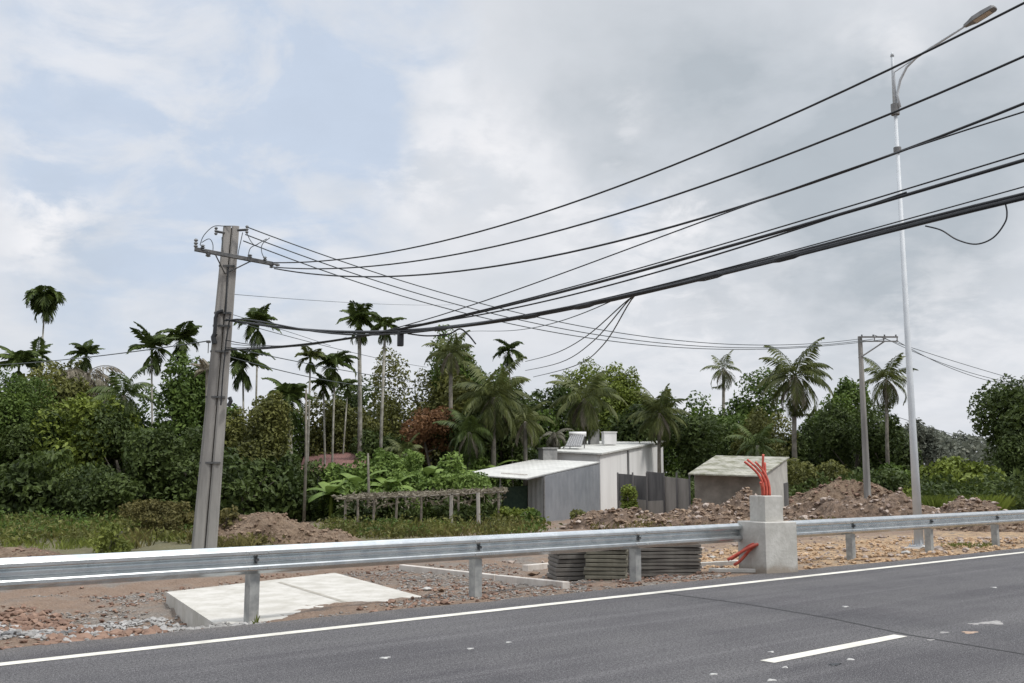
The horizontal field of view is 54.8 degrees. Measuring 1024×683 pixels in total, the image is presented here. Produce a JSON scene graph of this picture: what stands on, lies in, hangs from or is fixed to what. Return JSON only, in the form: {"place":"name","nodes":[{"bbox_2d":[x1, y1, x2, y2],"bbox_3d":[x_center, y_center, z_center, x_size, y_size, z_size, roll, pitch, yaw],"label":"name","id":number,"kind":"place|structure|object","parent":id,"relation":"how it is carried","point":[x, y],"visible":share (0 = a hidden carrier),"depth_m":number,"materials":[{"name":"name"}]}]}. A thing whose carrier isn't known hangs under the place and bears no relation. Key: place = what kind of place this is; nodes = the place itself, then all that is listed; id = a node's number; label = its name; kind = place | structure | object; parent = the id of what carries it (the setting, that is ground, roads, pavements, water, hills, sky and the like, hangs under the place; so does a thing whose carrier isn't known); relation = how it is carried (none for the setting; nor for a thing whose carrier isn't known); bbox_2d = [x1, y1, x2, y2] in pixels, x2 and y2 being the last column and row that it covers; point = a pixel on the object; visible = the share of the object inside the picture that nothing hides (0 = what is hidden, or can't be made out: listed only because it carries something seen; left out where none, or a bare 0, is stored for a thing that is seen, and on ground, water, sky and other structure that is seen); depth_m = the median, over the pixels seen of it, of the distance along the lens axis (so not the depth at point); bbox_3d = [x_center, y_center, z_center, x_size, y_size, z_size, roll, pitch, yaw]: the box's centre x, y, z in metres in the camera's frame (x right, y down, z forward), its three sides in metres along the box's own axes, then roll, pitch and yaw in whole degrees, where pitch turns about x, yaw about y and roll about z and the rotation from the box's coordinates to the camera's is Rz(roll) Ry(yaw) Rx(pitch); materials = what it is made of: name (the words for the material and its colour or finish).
{"place":"outdoors","nodes":[
{"label":"outdoors","id":0,"kind":"place"},
{"bbox_2d":[0,548,1023,682],"bbox_3d":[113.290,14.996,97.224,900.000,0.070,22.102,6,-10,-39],"label":"road","id":1,"kind":"structure","parent":0,"point":[670,637],"depth_m":9.78,"materials":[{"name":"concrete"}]},
{"bbox_2d":[0,552,1023,665],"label":"road edge line","id":2,"kind":"object","parent":1,"relation":"on","point":[210,641],"depth_m":11.19,"materials":[{"name":"paint"}]},
{"bbox_2d":[761,635,906,662],"bbox_3d":[3.096,2.896,9.359,2.252,0.001,0.150,6,-10,-39],"label":"road lane dash","id":3,"kind":"object","parent":1,"relation":"on","point":[823,650],"visible":1,"depth_m":9.25,"materials":[{"name":"paint"}]},
{"bbox_2d":[0,518,1023,647],"bbox_3d":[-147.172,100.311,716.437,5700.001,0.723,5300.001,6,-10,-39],"label":"ground","id":4,"kind":"structure","parent":0,"point":[71,604],"depth_m":17.49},
{"bbox_2d":[0,345,48,382],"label":"areca palm","id":5,"kind":"object","parent":4,"relation":"on","point":[19,356],"visible":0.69,"depth_m":56.22,"materials":[{"name":"green plant"}]},
{"bbox_2d":[0,366,59,468],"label":"tree","id":6,"kind":"object","parent":4,"relation":"on","point":[21,398],"visible":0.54,"depth_m":45.79,"materials":[{"name":"green plant"}]},
{"bbox_2d":[0,404,80,514],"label":"tree","id":7,"kind":"object","parent":4,"relation":"on","point":[22,444],"visible":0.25,"depth_m":44.62,"materials":[{"name":"green plant"}]},
{"bbox_2d":[0,448,81,524],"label":"bush","id":8,"kind":"object","parent":4,"relation":"on","point":[25,486],"visible":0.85,"depth_m":41.72,"materials":[{"name":"green plant"}]},
{"bbox_2d":[22,285,66,375],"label":"areca palm","id":9,"kind":"object","parent":4,"relation":"on","point":[44,300],"visible":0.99,"depth_m":60.45,"materials":[{"name":"green plant"}]},
{"bbox_2d":[2,360,95,463],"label":"tree","id":10,"kind":"object","parent":4,"relation":"on","point":[68,388],"visible":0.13,"depth_m":49.81,"materials":[{"name":"green plant"}]},
{"bbox_2d":[0,603,167,649],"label":"rubble","id":11,"kind":"object","parent":4,"relation":"on","point":[22,619],"visible":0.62,"depth_m":12.19,"materials":[{"name":"stone"}]},
{"bbox_2d":[26,392,143,504],"bbox_3d":[-19.850,5.453,45.716,4.515,6.130,4.643,-6,-10,36],"label":"tree","id":12,"kind":"object","parent":4,"relation":"on","point":[80,406],"visible":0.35,"depth_m":44.68,"materials":[{"name":"green plant"}]},
{"bbox_2d":[0,516,186,549],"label":"grass","id":13,"kind":"structure","parent":4,"relation":"on","point":[67,544],"depth_m":30.49,"materials":[{"name":"green plant"}]},
{"bbox_2d":[44,462,169,520],"bbox_3d":[-17.597,6.633,42.480,5.372,2.867,6.122,0,-8,0],"label":"bush","id":14,"kind":"object","parent":4,"relation":"on","point":[96,492],"visible":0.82,"depth_m":40.72,"materials":[{"name":"green plant"}]},
{"bbox_2d":[88,522,133,553],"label":"bush","id":15,"kind":"object","parent":4,"relation":"on","point":[106,532],"visible":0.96,"depth_m":26.24,"materials":[{"name":"green plant"}]},
{"bbox_2d":[86,363,156,518],"bbox_3d":[-18.613,4.815,46.985,3.118,7.623,3.314,0,-8,0],"label":"coconut palm","id":16,"kind":"object","parent":4,"relation":"on","point":[133,389],"visible":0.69,"depth_m":46.84,"materials":[{"name":"green plant"}]},
{"bbox_2d":[71,403,177,515],"bbox_3d":[-17.110,5.523,44.470,4.708,5.547,4.506,7,-11,-43],"label":"tree","id":17,"kind":"object","parent":4,"relation":"on","point":[123,424],"visible":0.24,"depth_m":44.35,"materials":[{"name":"green plant"}]},
{"bbox_2d":[0,616,264,641],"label":"gravel","id":18,"kind":"structure","parent":4,"relation":"on","point":[160,622],"depth_m":11.03,"materials":[{"name":"grey gravel"}]},
{"bbox_2d":[126,321,178,423],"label":"areca palm","id":19,"kind":"object","parent":4,"relation":"on","point":[151,342],"visible":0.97,"depth_m":55.23,"materials":[{"name":"green plant"}]},
{"bbox_2d":[118,499,194,533],"bbox_3d":[-12.233,6.270,34.463,2.607,1.618,2.764,-2,-8,11],"label":"bush","id":20,"kind":"object","parent":4,"relation":"on","point":[142,510],"visible":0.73,"depth_m":33.89,"materials":[{"name":"green plant"}]},
{"bbox_2d":[105,351,208,473],"bbox_3d":[-17.202,4.568,47.684,5.130,8.428,4.186,0,-8,0],"label":"tree","id":21,"kind":"object","parent":4,"relation":"on","point":[173,388],"visible":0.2,"depth_m":47.34,"materials":[{"name":"green plant"}]},
{"bbox_2d":[155,321,202,366],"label":"areca palm","id":22,"kind":"object","parent":4,"relation":"on","point":[180,332],"visible":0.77,"depth_m":57.21,"materials":[{"name":"green plant"}]},
{"bbox_2d":[120,424,243,514],"bbox_3d":[-14.712,5.895,44.018,5.389,4.521,5.322,0,-8,0],"label":"tree","id":23,"kind":"object","parent":4,"relation":"on","point":[173,456],"visible":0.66,"depth_m":42.59,"materials":[{"name":"green plant"}]},
{"bbox_2d":[170,361,242,473],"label":"tree","id":24,"kind":"object","parent":4,"relation":"on","point":[200,400],"visible":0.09,"depth_m":48.01,"materials":[{"name":"green plant"}]},
{"bbox_2d":[191,225,279,548],"bbox_3d":[-7.401,1.421,26.039,2.317,9.149,0.974,4,-9,-24],"label":"utility pole","id":25,"kind":"object","parent":4,"relation":"on","point":[206,519],"visible":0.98,"depth_m":25.93,"materials":[{"name":"concrete"}]},
{"bbox_2d":[224,186,1023,346],"bbox_3d":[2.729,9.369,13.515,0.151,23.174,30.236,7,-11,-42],"label":"telecom cable","id":26,"kind":"object","parent":25,"relation":"attached to","point":[977,207],"visible":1,"depth_m":14.35,"materials":[{"name":"black rubber"}]},
{"bbox_2d":[224,152,1023,350],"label":"telecom cable","id":27,"kind":"object","parent":25,"relation":"attached to","point":[804,225],"visible":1,"depth_m":14.83,"materials":[{"name":"black rubber"}]},
{"bbox_2d":[226,111,1023,345],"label":"telecom cable","id":28,"kind":"object","parent":25,"relation":"attached to","point":[714,216],"visible":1,"depth_m":14.47,"materials":[{"name":"black rubber"}]},
{"bbox_2d":[272,2,1023,262],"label":"power cable","id":29,"kind":"object","parent":25,"relation":"attached to","point":[891,68],"visible":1,"depth_m":15.40,"materials":[{"name":"black rubber"}]},
{"bbox_2d":[273,55,1023,268],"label":"power cable","id":30,"kind":"object","parent":25,"relation":"attached to","point":[895,111],"visible":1,"depth_m":15.35,"materials":[{"name":"black rubber"}]},
{"bbox_2d":[274,102,1023,276],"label":"power cable","id":31,"kind":"object","parent":25,"relation":"attached to","point":[933,138],"visible":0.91,"depth_m":16.20,"materials":[{"name":"black rubber"}]},
{"bbox_2d":[200,390,296,509],"bbox_3d":[-12.450,5.548,47.728,4.594,6.578,4.519,-6,-10,37],"label":"tree","id":32,"kind":"object","parent":4,"relation":"on","point":[269,419],"visible":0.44,"depth_m":46.90,"materials":[{"name":"green plant"}]},
{"bbox_2d":[186,447,312,519],"bbox_3d":[-11.701,6.480,44.571,5.204,3.564,4.938,7,-11,-42],"label":"bush","id":33,"kind":"object","parent":4,"relation":"on","point":[244,478],"visible":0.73,"depth_m":43.92,"materials":[{"name":"green plant"}]},
{"bbox_2d":[229,348,275,441],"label":"areca palm","id":34,"kind":"object","parent":4,"relation":"on","point":[237,367],"visible":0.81,"depth_m":53.98,"materials":[{"name":"green plant"}]},
{"bbox_2d":[233,303,281,433],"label":"areca palm","id":35,"kind":"object","parent":4,"relation":"on","point":[254,313],"visible":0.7,"depth_m":56.35,"materials":[{"name":"green plant"}]},
{"bbox_2d":[0,506,562,545],"bbox_3d":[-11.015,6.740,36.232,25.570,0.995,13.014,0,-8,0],"label":"weeds","id":36,"kind":"object","parent":4,"relation":"on","point":[85,532],"visible":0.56,"depth_m":33.24,"materials":[{"name":"green plant"}]},
{"bbox_2d":[261,377,315,453],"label":"areca palm","id":37,"kind":"object","parent":4,"relation":"on","point":[293,393],"visible":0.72,"depth_m":52.75,"materials":[{"name":"green plant"}]},
{"bbox_2d":[259,449,326,521],"bbox_3d":[-10.288,6.857,46.514,3.209,3.602,2.867,0,-8,0],"label":"bush","id":38,"kind":"object","parent":4,"relation":"on","point":[292,460],"visible":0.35,"depth_m":46.03,"materials":[{"name":"green plant"}]},
{"bbox_2d":[166,573,420,626],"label":"concrete slab","id":39,"kind":"structure","parent":4,"relation":"on","point":[278,599],"depth_m":13.97,"materials":[{"name":"white concrete"}]},
{"bbox_2d":[247,512,364,544],"bbox_3d":[-7.067,6.110,30.957,5.186,1.526,3.740,0,-8,0],"label":"earth mound","id":40,"kind":"object","parent":4,"relation":"on","point":[290,527],"visible":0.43,"depth_m":30.01,"materials":[{"name":"brown soil"}]},
{"bbox_2d":[294,390,354,460],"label":"tree","id":41,"kind":"object","parent":4,"relation":"on","point":[314,444],"visible":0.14,"depth_m":60.58,"materials":[{"name":"green plant"}]},
{"bbox_2d":[315,350,359,461],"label":"areca palm","id":42,"kind":"object","parent":4,"relation":"on","point":[334,360],"visible":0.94,"depth_m":55.92,"materials":[{"name":"green plant"}]},
{"bbox_2d":[310,399,392,457],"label":"tree","id":43,"kind":"object","parent":4,"relation":"on","point":[339,432],"visible":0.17,"depth_m":60.72,"materials":[{"name":"green plant"}]},
{"bbox_2d":[335,300,379,458],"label":"areca palm","id":44,"kind":"object","parent":4,"relation":"on","point":[359,316],"visible":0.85,"depth_m":58.23,"materials":[{"name":"green plant"}]},
{"bbox_2d":[0,563,730,646],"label":"gravel","id":45,"kind":"structure","parent":4,"relation":"on","point":[412,577],"depth_m":15.12,"materials":[{"name":"brown gravel"}]},
{"bbox_2d":[348,427,407,462],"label":"tree","id":46,"kind":"object","parent":4,"relation":"on","point":[369,441],"visible":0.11,"depth_m":58.34,"materials":[{"name":"green plant"}]},
{"bbox_2d":[366,312,406,449],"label":"areca palm","id":47,"kind":"object","parent":4,"relation":"on","point":[384,322],"visible":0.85,"depth_m":56.31,"materials":[{"name":"green plant"}]},
{"bbox_2d":[381,448,428,500],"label":"bush","id":48,"kind":"object","parent":4,"relation":"on","point":[409,462],"visible":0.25,"depth_m":46.97,"materials":[{"name":"green plant"}]},
{"bbox_2d":[366,344,445,467],"bbox_3d":[-6.529,5.728,63.786,6.748,10.841,6.099,0,-8,0],"label":"tree","id":49,"kind":"object","parent":4,"relation":"on","point":[394,415],"visible":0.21,"depth_m":62.82,"materials":[{"name":"green plant"}]},
{"bbox_2d":[374,471,447,523],"bbox_3d":[-4.526,7.180,44.999,3.484,2.655,3.614,0,-8,0],"label":"bush","id":50,"kind":"object","parent":4,"relation":"on","point":[421,483],"visible":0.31,"depth_m":44.78,"materials":[{"name":"green plant"}]},
{"bbox_2d":[331,485,507,523],"bbox_3d":[-3.665,7.033,41.537,7.136,2.022,5.272,0,-8,0],"label":"vine trellis","id":51,"kind":"object","parent":4,"relation":"on","point":[414,494],"visible":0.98,"depth_m":39.90,"materials":[{"name":"grey wood"}]},
{"bbox_2d":[27,514,812,548],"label":"grass","id":52,"kind":"structure","parent":4,"relation":"on","point":[247,543],"depth_m":32.99,"materials":[{"name":"green plant"}]},
{"bbox_2d":[400,405,456,465],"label":"tree","id":53,"kind":"object","parent":4,"relation":"on","point":[424,426],"visible":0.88,"depth_m":57.47,"materials":[{"name":"brown plant"}]},
{"bbox_2d":[422,330,474,467],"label":"coconut palm","id":54,"kind":"object","parent":4,"relation":"on","point":[448,347],"visible":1,"depth_m":58.09,"materials":[{"name":"green plant"}]},
{"bbox_2d":[419,366,490,468],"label":"tree","id":55,"kind":"object","parent":4,"relation":"on","point":[442,389],"visible":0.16,"depth_m":61.65,"materials":[{"name":"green plant"}]},
{"bbox_2d":[430,470,491,517],"bbox_3d":[-2.362,7.218,45.365,3.066,2.658,2.989,0,-8,0],"label":"bush","id":56,"kind":"object","parent":4,"relation":"on","point":[467,479],"visible":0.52,"depth_m":44.71,"materials":[{"name":"green plant"}]},
{"bbox_2d":[428,496,494,524],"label":"bush","id":57,"kind":"object","parent":4,"relation":"on","point":[438,509],"visible":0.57,"depth_m":43.52,"materials":[{"name":"green plant"}]},
{"bbox_2d":[433,407,498,469],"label":"coconut palm","id":58,"kind":"object","parent":4,"relation":"on","point":[472,440],"visible":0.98,"depth_m":54.50,"materials":[{"name":"green plant"}]},
{"bbox_2d":[426,324,508,454],"bbox_3d":[-2.888,5.201,65.788,5.914,12.444,7.278,0,-8,0],"label":"tree","id":59,"kind":"object","parent":4,"relation":"on","point":[433,377],"visible":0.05,"depth_m":64.66,"materials":[{"name":"green plant"}]},
{"bbox_2d":[433,408,512,486],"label":"tree","id":60,"kind":"object","parent":4,"relation":"on","point":[486,443],"visible":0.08,"depth_m":56.45,"materials":[{"name":"green plant"}]},
{"bbox_2d":[452,356,532,465],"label":"coconut palm","id":61,"kind":"object","parent":4,"relation":"on","point":[478,392],"visible":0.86,"depth_m":55.59,"materials":[{"name":"green plant"}]},
{"bbox_2d":[479,378,537,486],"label":"tree","id":62,"kind":"object","parent":4,"relation":"on","point":[504,453],"visible":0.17,"depth_m":61.88,"materials":[{"name":"green plant"}]},
{"bbox_2d":[0,510,1023,622],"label":"guard rail","id":63,"kind":"object","parent":4,"relation":"on","point":[251,563],"visible":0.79,"depth_m":12.79,"materials":[{"name":"metal"}]},
{"bbox_2d":[0,458,1023,520],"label":"undergrowth","id":64,"kind":"object","parent":4,"relation":"on","point":[1013,489],"visible":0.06,"depth_m":46.07,"materials":[{"name":"green plant"}]},
{"bbox_2d":[501,397,555,485],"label":"coconut palm","id":65,"kind":"object","parent":4,"relation":"on","point":[529,425],"visible":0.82,"depth_m":56.67,"materials":[{"name":"green plant"}]},
{"bbox_2d":[462,459,599,520],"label":"corrugated shed","id":66,"kind":"structure","parent":4,"relation":"on","point":[561,494],"depth_m":49.48,"materials":[{"name":"grey metal"}]},
{"bbox_2d":[521,383,568,458],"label":"tree","id":67,"kind":"object","parent":4,"relation":"on","point":[537,394],"visible":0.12,"depth_m":74.17,"materials":[{"name":"green plant"}]},
{"bbox_2d":[545,370,627,443],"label":"coconut palm","id":68,"kind":"object","parent":4,"relation":"on","point":[587,418],"visible":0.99,"depth_m":65.62,"materials":[{"name":"green plant"}]},
{"bbox_2d":[557,356,630,440],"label":"tree","id":69,"kind":"object","parent":4,"relation":"on","point":[594,372],"visible":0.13,"depth_m":77.28,"materials":[{"name":"green plant"}]},
{"bbox_2d":[557,429,663,510],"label":"white house","id":70,"kind":"structure","parent":4,"relation":"on","point":[611,454],"depth_m":60.50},
{"bbox_2d":[238,426,1002,472],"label":"woods","id":71,"kind":"object","parent":4,"relation":"on","point":[979,447],"depth_m":129.22,"materials":[{"name":"green plant"}]},
{"bbox_2d":[599,366,644,430],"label":"tree","id":72,"kind":"object","parent":4,"relation":"on","point":[628,384],"visible":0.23,"depth_m":76.06,"materials":[{"name":"green plant"}]},
{"bbox_2d":[599,400,657,441],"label":"tree","id":73,"kind":"object","parent":4,"relation":"on","point":[628,430],"visible":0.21,"depth_m":69.91,"materials":[{"name":"green plant"}]},
{"bbox_2d":[560,500,744,529],"bbox_3d":[6.146,6.967,38.409,8.713,1.636,5.720,0,-8,0],"label":"earth mound","id":74,"kind":"object","parent":4,"relation":"on","point":[609,518],"visible":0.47,"depth_m":37.53,"materials":[{"name":"brown soil"}]},
{"bbox_2d":[559,498,749,529],"bbox_3d":[5.741,6.828,38.514,7.868,1.420,5.363,0,-8,0],"label":"rubble","id":75,"kind":"object","parent":74,"relation":"on","point":[663,520],"visible":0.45,"depth_m":37.50,"materials":[{"name":"brown stone"}]},
{"bbox_2d":[617,471,690,513],"bbox_3d":[7.483,8.200,52.051,4.003,2.709,0.381,-4,-9,25],"label":"sheet fence","id":76,"kind":"object","parent":4,"relation":"on","point":[659,492],"visible":0.56,"depth_m":52.11,"materials":[{"name":"grey metal"}]},
{"bbox_2d":[626,383,690,472],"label":"coconut palm","id":77,"kind":"object","parent":4,"relation":"on","point":[659,425],"visible":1,"depth_m":65.53,"materials":[{"name":"green plant"}]},
{"bbox_2d":[664,412,736,486],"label":"tree","id":78,"kind":"object","parent":4,"relation":"on","point":[694,434],"visible":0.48,"depth_m":70.10,"materials":[{"name":"green plant"}]},
{"bbox_2d":[688,455,788,506],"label":"block shed","id":79,"kind":"structure","parent":4,"relation":"on","point":[719,479],"depth_m":46.13,"materials":[{"name":"grey concrete"}]},
{"bbox_2d":[704,366,785,454],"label":"tree","id":80,"kind":"object","parent":4,"relation":"on","point":[742,410],"visible":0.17,"depth_m":78.36,"materials":[{"name":"green plant"}]},
{"bbox_2d":[724,423,786,456],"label":"coconut palm","id":81,"kind":"object","parent":4,"relation":"on","point":[749,445],"visible":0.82,"depth_m":59.52,"materials":[{"name":"green plant"}]},
{"bbox_2d":[727,454,797,573],"bbox_3d":[4.234,2.979,17.104,1.061,2.050,0.760,3,-9,-24],"label":"conduit pedestal","id":82,"kind":"object","parent":4,"relation":"on","point":[767,543],"visible":1,"depth_m":16.89,"materials":[{"name":"concrete"}]},
{"bbox_2d":[502,534,1023,568],"bbox_3d":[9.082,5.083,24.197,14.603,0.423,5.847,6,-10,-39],"label":"rubble","id":83,"kind":"object","parent":4,"relation":"on","point":[884,553],"visible":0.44,"depth_m":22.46,"materials":[{"name":"gravel"}]},
{"bbox_2d":[728,405,798,483],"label":"tree","id":84,"kind":"object","parent":4,"relation":"on","point":[754,421],"visible":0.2,"depth_m":69.45,"materials":[{"name":"green plant"}]},
{"bbox_2d":[756,337,834,478],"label":"coconut palm","id":85,"kind":"object","parent":4,"relation":"on","point":[793,387],"visible":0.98,"depth_m":65.71,"materials":[{"name":"green plant"}]},
{"bbox_2d":[777,412,858,474],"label":"tree","id":86,"kind":"object","parent":4,"relation":"on","point":[804,452],"visible":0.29,"depth_m":70.85,"materials":[{"name":"green plant"}]},
{"bbox_2d":[787,456,853,494],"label":"bush","id":87,"kind":"object","parent":4,"relation":"on","point":[802,475],"visible":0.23,"depth_m":60.07,"materials":[{"name":"green plant"}]},
{"bbox_2d":[798,375,873,469],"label":"tree","id":88,"kind":"object","parent":4,"relation":"on","point":[846,394],"visible":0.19,"depth_m":79.11,"materials":[{"name":"green plant"}]},
{"bbox_2d":[789,479,907,505],"bbox_3d":[17.360,8.518,51.318,8.560,2.820,6.600,0,-8,0],"label":"earth mound","id":89,"kind":"object","parent":4,"relation":"on","point":[839,494],"visible":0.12,"depth_m":50.43,"materials":[{"name":"brown soil"}]},
{"bbox_2d":[817,400,903,471],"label":"tree","id":90,"kind":"object","parent":4,"relation":"on","point":[849,426],"visible":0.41,"depth_m":69.00,"materials":[{"name":"green plant"}]},
{"bbox_2d":[858,334,897,498],"bbox_3d":[18.607,4.481,49.854,2.077,9.730,0.400,0,-8,0],"label":"utility pole","id":91,"kind":"object","parent":4,"relation":"on","point":[866,468],"visible":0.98,"depth_m":49.86,"materials":[{"name":"concrete"}]},
{"bbox_2d":[858,353,918,463],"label":"coconut palm","id":92,"kind":"object","parent":4,"relation":"on","point":[888,392],"visible":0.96,"depth_m":63.84,"materials":[{"name":"green plant"}]},
{"bbox_2d":[857,414,922,472],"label":"tree","id":93,"kind":"object","parent":4,"relation":"on","point":[899,451],"visible":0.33,"depth_m":66.50,"materials":[{"name":"green plant"}]},
{"bbox_2d":[783,490,998,520],"bbox_3d":[15.704,7.214,41.404,14.322,2.043,4.840,0,-8,0],"label":"earth mound","id":94,"kind":"object","parent":4,"relation":"on","point":[830,509],"visible":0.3,"depth_m":40.67,"materials":[{"name":"brown soil"}]},
{"bbox_2d":[904,417,949,474],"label":"tree","id":95,"kind":"object","parent":4,"relation":"on","point":[930,443],"visible":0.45,"depth_m":119.14,"materials":[{"name":"green plant"}]},
{"bbox_2d":[902,456,971,494],"bbox_3d":[22.179,7.646,51.697,3.472,3.380,3.401,7,-11,-43],"label":"bush","id":96,"kind":"object","parent":4,"relation":"on","point":[954,462],"visible":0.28,"depth_m":51.37,"materials":[{"name":"green plant"}]},
{"bbox_2d":[890,5,996,549],"bbox_3d":[10.482,-1.400,23.545,0.500,12.877,2.880,6,-10,-39],"label":"street lamp","id":97,"kind":"object","parent":4,"relation":"on","point":[976,18],"visible":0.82,"depth_m":24.13,"materials":[{"name":"metal"}]},
{"bbox_2d":[906,493,1021,510],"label":"grass","id":98,"kind":"structure","parent":4,"relation":"on","point":[935,502],"depth_m":43.87,"materials":[{"name":"green plant"}]},
{"bbox_2d":[929,460,1006,494],"bbox_3d":[23.354,7.565,50.337,3.550,3.047,3.884,-6,-10,39],"label":"bush","id":99,"kind":"object","parent":4,"relation":"on","point":[974,468],"visible":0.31,"depth_m":49.97,"materials":[{"name":"green plant"}]},
{"bbox_2d":[966,373,1023,472],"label":"tree","id":100,"kind":"object","parent":4,"relation":"on","point":[1008,420],"visible":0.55,"depth_m":57.68,"materials":[{"name":"green plant"}]},
{"bbox_2d":[989,432,1023,508],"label":"bush","id":101,"kind":"object","parent":4,"relation":"on","point":[1016,460],"visible":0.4,"depth_m":54.10,"materials":[{"name":"green plant"}]},
{"bbox_2d":[0,0,1023,472],"label":"sky","id":102,"kind":"structure","parent":0,"point":[131,130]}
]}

